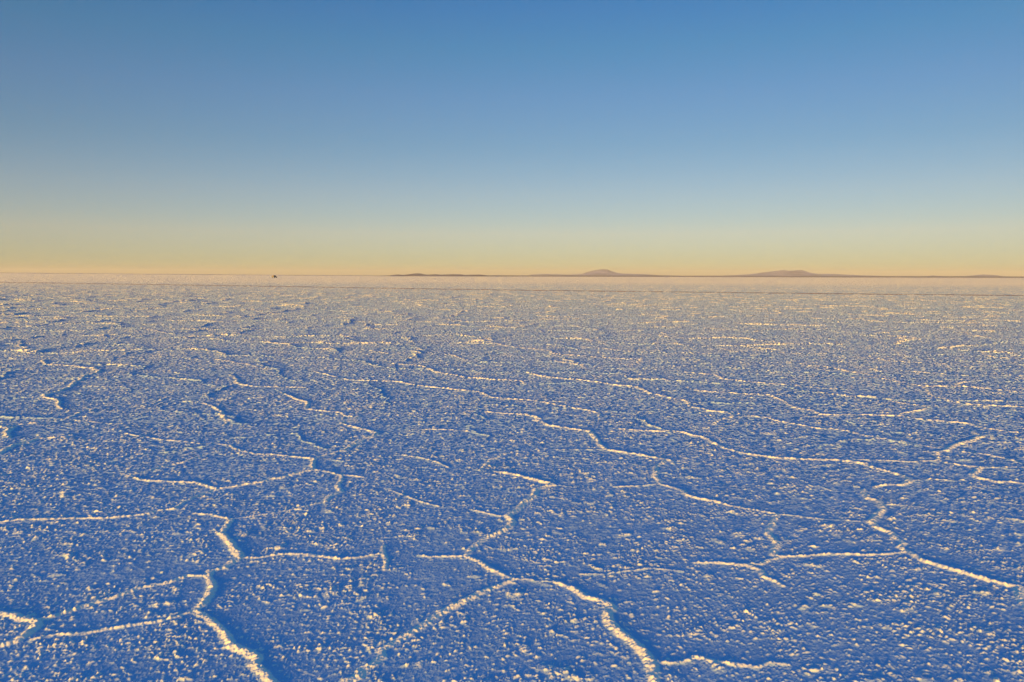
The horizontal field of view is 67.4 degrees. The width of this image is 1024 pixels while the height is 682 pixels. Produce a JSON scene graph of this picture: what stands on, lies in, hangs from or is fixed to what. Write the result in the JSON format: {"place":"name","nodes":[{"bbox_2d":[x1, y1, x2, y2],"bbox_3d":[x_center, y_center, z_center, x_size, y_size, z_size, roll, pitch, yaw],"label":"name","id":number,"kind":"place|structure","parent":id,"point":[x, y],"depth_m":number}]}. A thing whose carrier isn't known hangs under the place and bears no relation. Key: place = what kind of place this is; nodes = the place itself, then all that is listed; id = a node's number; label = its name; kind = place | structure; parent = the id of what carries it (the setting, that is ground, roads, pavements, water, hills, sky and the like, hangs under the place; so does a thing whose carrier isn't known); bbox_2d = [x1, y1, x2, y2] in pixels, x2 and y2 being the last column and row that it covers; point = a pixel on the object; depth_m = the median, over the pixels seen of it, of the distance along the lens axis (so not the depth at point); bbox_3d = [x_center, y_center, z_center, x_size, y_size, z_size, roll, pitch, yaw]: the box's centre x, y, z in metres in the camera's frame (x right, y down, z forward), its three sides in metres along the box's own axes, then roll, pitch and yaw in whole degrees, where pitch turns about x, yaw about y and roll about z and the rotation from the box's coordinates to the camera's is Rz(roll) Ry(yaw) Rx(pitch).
{"place":"outdoors","nodes":[
{"label":"outdoors","id":0,"kind":"place"},
{"bbox_2d":[42,273,361,275],"bbox_3d":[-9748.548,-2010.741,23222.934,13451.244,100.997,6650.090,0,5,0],"label":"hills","id":1,"kind":"structure","parent":0,"point":[207,274],"depth_m":24038.72},
{"bbox_2d":[386,273,516,276],"bbox_3d":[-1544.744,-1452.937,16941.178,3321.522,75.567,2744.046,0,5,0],"label":"hills","id":2,"kind":"structure","parent":0,"point":[417,274],"depth_m":16307.58},
{"bbox_2d":[0,273,1023,681],"bbox_3d":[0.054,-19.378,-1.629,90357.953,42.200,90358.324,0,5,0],"label":"salt flat","id":3,"kind":"structure","parent":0,"point":[436,479],"depth_m":6.26},
{"bbox_2d":[0,0,1023,275],"label":"sky","id":4,"kind":"structure","parent":0,"point":[223,137]},
{"bbox_2d":[532,269,671,275],"bbox_3d":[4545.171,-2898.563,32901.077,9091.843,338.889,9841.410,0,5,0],"label":"hills","id":5,"kind":"structure","parent":0,"point":[602,272],"depth_m":31494.09},
{"bbox_2d":[492,275,1023,277],"bbox_3d":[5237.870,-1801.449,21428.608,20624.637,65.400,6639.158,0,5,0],"label":"hills","id":6,"kind":"structure","parent":0,"point":[766,276],"depth_m":22382.77},
{"bbox_2d":[726,270,865,275],"bbox_3d":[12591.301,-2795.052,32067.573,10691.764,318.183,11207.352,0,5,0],"label":"hills","id":7,"kind":"structure","parent":0,"point":[790,273],"depth_m":30250.94},
{"bbox_2d":[932,274,997,275],"bbox_3d":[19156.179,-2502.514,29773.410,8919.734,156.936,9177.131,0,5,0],"label":"hills","id":8,"kind":"structure","parent":0,"point":[983,275],"depth_m":29208.19}
]}

